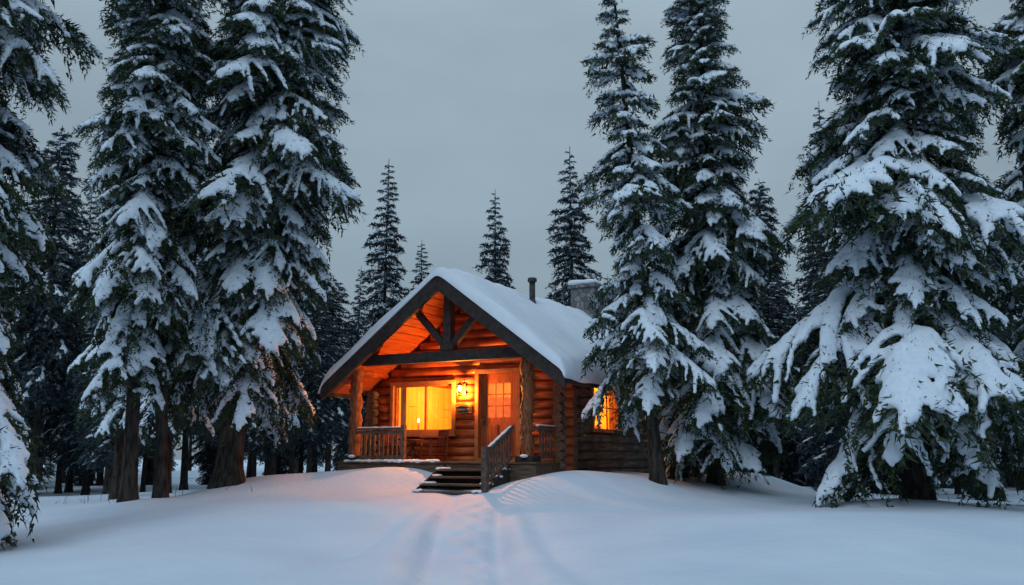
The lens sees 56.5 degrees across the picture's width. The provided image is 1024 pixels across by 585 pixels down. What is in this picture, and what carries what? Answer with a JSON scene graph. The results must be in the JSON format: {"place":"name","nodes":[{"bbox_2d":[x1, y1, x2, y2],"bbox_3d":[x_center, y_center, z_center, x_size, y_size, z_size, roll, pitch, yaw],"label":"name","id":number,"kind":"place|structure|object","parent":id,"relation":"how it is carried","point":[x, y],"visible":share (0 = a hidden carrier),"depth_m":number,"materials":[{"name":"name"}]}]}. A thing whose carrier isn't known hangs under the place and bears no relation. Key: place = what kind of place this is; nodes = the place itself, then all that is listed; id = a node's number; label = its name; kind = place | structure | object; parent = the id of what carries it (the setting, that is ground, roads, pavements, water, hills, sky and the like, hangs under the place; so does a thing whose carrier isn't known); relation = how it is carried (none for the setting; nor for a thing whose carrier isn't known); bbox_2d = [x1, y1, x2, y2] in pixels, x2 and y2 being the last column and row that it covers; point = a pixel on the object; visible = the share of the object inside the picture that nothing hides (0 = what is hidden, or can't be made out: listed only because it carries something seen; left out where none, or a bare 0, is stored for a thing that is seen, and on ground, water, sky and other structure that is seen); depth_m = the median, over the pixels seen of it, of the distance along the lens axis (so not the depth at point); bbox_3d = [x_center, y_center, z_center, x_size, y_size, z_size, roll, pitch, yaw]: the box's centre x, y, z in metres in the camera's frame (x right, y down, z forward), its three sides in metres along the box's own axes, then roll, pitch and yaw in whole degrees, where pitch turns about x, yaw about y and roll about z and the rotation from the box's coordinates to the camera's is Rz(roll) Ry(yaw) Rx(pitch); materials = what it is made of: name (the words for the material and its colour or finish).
{"place":"outdoors","nodes":[
{"label":"outdoors","id":0,"kind":"place"},
{"bbox_2d":[0,0,1022,459],"label":"sky","id":1,"kind":"structure","parent":0,"point":[468,101],"materials":[{"name":"grey"}]},
{"bbox_2d":[0,460,1023,584],"bbox_3d":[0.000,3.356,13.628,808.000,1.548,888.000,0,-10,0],"label":"snowy ground","id":2,"kind":"structure","parent":0,"point":[377,526],"depth_m":13.41,"materials":[{"name":"white snow"}]},
{"bbox_2d":[2,125,91,488],"bbox_3d":[-16.024,0.682,32.373,3.462,13.303,4.079,3,-10,-18],"label":"spruce tree","id":3,"kind":"object","parent":2,"relation":"on","point":[43,376],"visible":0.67,"depth_m":31.98,"materials":[{"name":"green plant"}]},
{"bbox_2d":[0,0,108,549],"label":"spruce tree","id":4,"kind":"object","parent":2,"relation":"on","point":[27,69],"visible":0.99,"depth_m":13.51,"materials":[{"name":"green plant"}]},
{"bbox_2d":[40,194,99,492],"bbox_3d":[-17.282,1.806,38.335,2.868,12.894,2.866,1,-10,-5],"label":"spruce tree","id":5,"kind":"object","parent":2,"relation":"on","point":[89,240],"visible":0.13,"depth_m":38.65,"materials":[{"name":"green plant"}]},
{"bbox_2d":[65,18,174,499],"bbox_3d":[-10.324,-1.379,26.221,2.961,14.582,3.083,-6,-12,32],"label":"spruce tree","id":6,"kind":"object","parent":2,"relation":"on","point":[113,415],"visible":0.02,"depth_m":24.90,"materials":[{"name":"green plant"}]},
{"bbox_2d":[58,0,234,502],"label":"spruce tree","id":7,"kind":"object","parent":2,"relation":"on","point":[129,291],"visible":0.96,"depth_m":19.05,"materials":[{"name":"green plant"}]},
{"bbox_2d":[101,3,221,492],"bbox_3d":[-8.520,-1.286,24.316,3.480,13.475,3.274,3,-10,-19],"label":"spruce tree","id":8,"kind":"object","parent":2,"relation":"on","point":[190,407],"visible":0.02,"depth_m":23.52,"materials":[{"name":"green plant"}]},
{"bbox_2d":[139,0,365,488],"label":"spruce tree","id":9,"kind":"object","parent":2,"relation":"on","point":[276,178],"visible":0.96,"depth_m":20.19,"materials":[{"name":"green plant"}]},
{"bbox_2d":[246,22,325,477],"bbox_3d":[-6.972,-1.554,28.291,3.117,15.350,3.245,7,-12,-35],"label":"spruce tree","id":10,"kind":"object","parent":2,"relation":"on","point":[269,468],"visible":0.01,"depth_m":27.19,"materials":[{"name":"green plant"}]},
{"bbox_2d":[295,302,332,471],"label":"spruce tree","id":11,"kind":"object","parent":2,"relation":"on","point":[316,454],"visible":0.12,"depth_m":45.95,"materials":[{"name":"green plant"}]},
{"bbox_2d":[347,270,368,401],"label":"spruce tree","id":12,"kind":"object","parent":2,"relation":"on","point":[358,320],"visible":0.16,"depth_m":50.47,"materials":[{"name":"green plant"}]},
{"bbox_2d":[357,164,410,410],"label":"spruce tree","id":13,"kind":"object","parent":2,"relation":"on","point":[378,313],"visible":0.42,"depth_m":45.83,"materials":[{"name":"green plant"}]},
{"bbox_2d":[410,244,431,290],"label":"spruce tree","id":14,"kind":"object","parent":2,"relation":"on","point":[418,280],"visible":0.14,"depth_m":61.07,"materials":[{"name":"green plant"}]},
{"bbox_2d":[318,267,666,493],"bbox_3d":[0.148,2.056,23.918,6.240,6.090,9.790,-5,-11,28],"label":"log cabin","id":15,"kind":"object","parent":2,"relation":"on","point":[511,359],"visible":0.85,"depth_m":21.50,"materials":[{"name":"brown wood"}]},
{"bbox_2d":[380,433,399,454],"bbox_3d":[-2.821,3.561,22.128,0.442,0.711,0.544,-1,-10,3],"label":"porch chair","id":16,"kind":"object","parent":15,"relation":"on","point":[385,440],"visible":0.41,"depth_m":22.32,"materials":[{"name":"brown wood"}]},
{"bbox_2d":[406,439,423,459],"bbox_3d":[-2.282,3.630,21.860,0.520,0.499,0.520,-5,-11,28],"label":"porch table","id":17,"kind":"object","parent":15,"relation":"on","point":[412,444],"visible":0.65,"depth_m":21.84,"materials":[{"name":"wood"}]},
{"bbox_2d":[419,430,448,460],"bbox_3d":[-1.763,3.466,21.574,0.544,0.711,0.442,7,-12,-36],"label":"porch chair","id":18,"kind":"object","parent":15,"relation":"on","point":[445,436],"visible":0.95,"depth_m":21.58,"materials":[{"name":"brown wood"}]},
{"bbox_2d":[456,381,465,395],"bbox_3d":[-1.167,2.205,21.814,0.177,0.341,0.280,-5,-11,28],"label":"wall lantern","id":19,"kind":"object","parent":15,"relation":"attached to","point":[463,388],"depth_m":21.78,"materials":[{"name":"yellow glass"}]},
{"bbox_2d":[456,406,472,413],"bbox_3d":[-1.092,2.681,21.809,0.420,0.170,0.036,-5,-11,28],"label":"name sign","id":20,"kind":"object","parent":15,"relation":"attached to","point":[464,409],"visible":1,"depth_m":21.80,"materials":[{"name":"brown wood"}]},
{"bbox_2d":[474,368,520,461],"bbox_3d":[-0.303,2.760,21.442,1.160,2.080,0.150,-5,-11,28],"label":"front door","id":21,"kind":"structure","parent":15,"relation":"in","point":[491,428],"depth_m":21.49,"materials":[{"name":"brown wood"}]},
{"bbox_2d":[389,380,619,436],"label":"windows","id":22,"kind":"structure","parent":15,"relation":"in","point":[394,386],"depth_m":22.41,"materials":[{"name":"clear glass"}]},
{"bbox_2d":[473,193,516,288],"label":"spruce tree","id":23,"kind":"object","parent":2,"relation":"on","point":[499,274],"visible":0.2,"depth_m":55.98,"materials":[{"name":"green plant"}]},
{"bbox_2d":[3,219,1023,500],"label":"distant forest","id":24,"kind":"object","parent":2,"relation":"on","point":[809,457],"visible":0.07,"depth_m":36.03,"materials":[{"name":"green plant"}]},
{"bbox_2d":[545,146,605,306],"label":"spruce tree","id":25,"kind":"object","parent":2,"relation":"on","point":[572,256],"visible":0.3,"depth_m":48.90,"materials":[{"name":"green plant"}]},
{"bbox_2d":[571,0,720,484],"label":"spruce tree","id":26,"kind":"object","parent":2,"relation":"on","point":[640,342],"visible":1,"depth_m":19.55,"materials":[{"name":"green plant"}]},
{"bbox_2d":[612,0,807,489],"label":"spruce tree","id":27,"kind":"object","parent":2,"relation":"on","point":[717,249],"visible":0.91,"depth_m":20.74,"materials":[{"name":"green plant"}]},
{"bbox_2d":[747,182,802,326],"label":"spruce tree","id":28,"kind":"object","parent":2,"relation":"on","point":[761,199],"visible":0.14,"depth_m":42.83,"materials":[{"name":"green plant"}]},
{"bbox_2d":[790,101,838,448],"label":"spruce tree","id":29,"kind":"object","parent":2,"relation":"on","point":[811,279],"visible":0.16,"depth_m":40.83,"materials":[{"name":"green plant"}]},
{"bbox_2d":[734,0,1023,509],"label":"spruce tree","id":30,"kind":"object","parent":2,"relation":"on","point":[912,362],"visible":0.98,"depth_m":17.47,"materials":[{"name":"green plant"}]},
{"bbox_2d":[817,225,951,495],"bbox_3d":[10.711,-0.256,27.291,4.409,13.217,4.090,8,-13,-39],"label":"spruce tree","id":31,"kind":"object","parent":2,"relation":"on","point":[936,483],"visible":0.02,"depth_m":26.30,"materials":[{"name":"green plant"}]},
{"bbox_2d":[956,278,1011,498],"bbox_3d":[14.720,1.675,31.150,2.796,10.745,3.295,5,-11,-28],"label":"spruce tree","id":32,"kind":"object","parent":2,"relation":"on","point":[999,335],"visible":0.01,"depth_m":30.38,"materials":[{"name":"green plant"}]},
{"bbox_2d":[969,0,1023,504],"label":"spruce tree","id":33,"kind":"object","parent":2,"relation":"on","point":[1009,75],"visible":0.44,"depth_m":20.59,"materials":[{"name":"green plant"}]}
]}

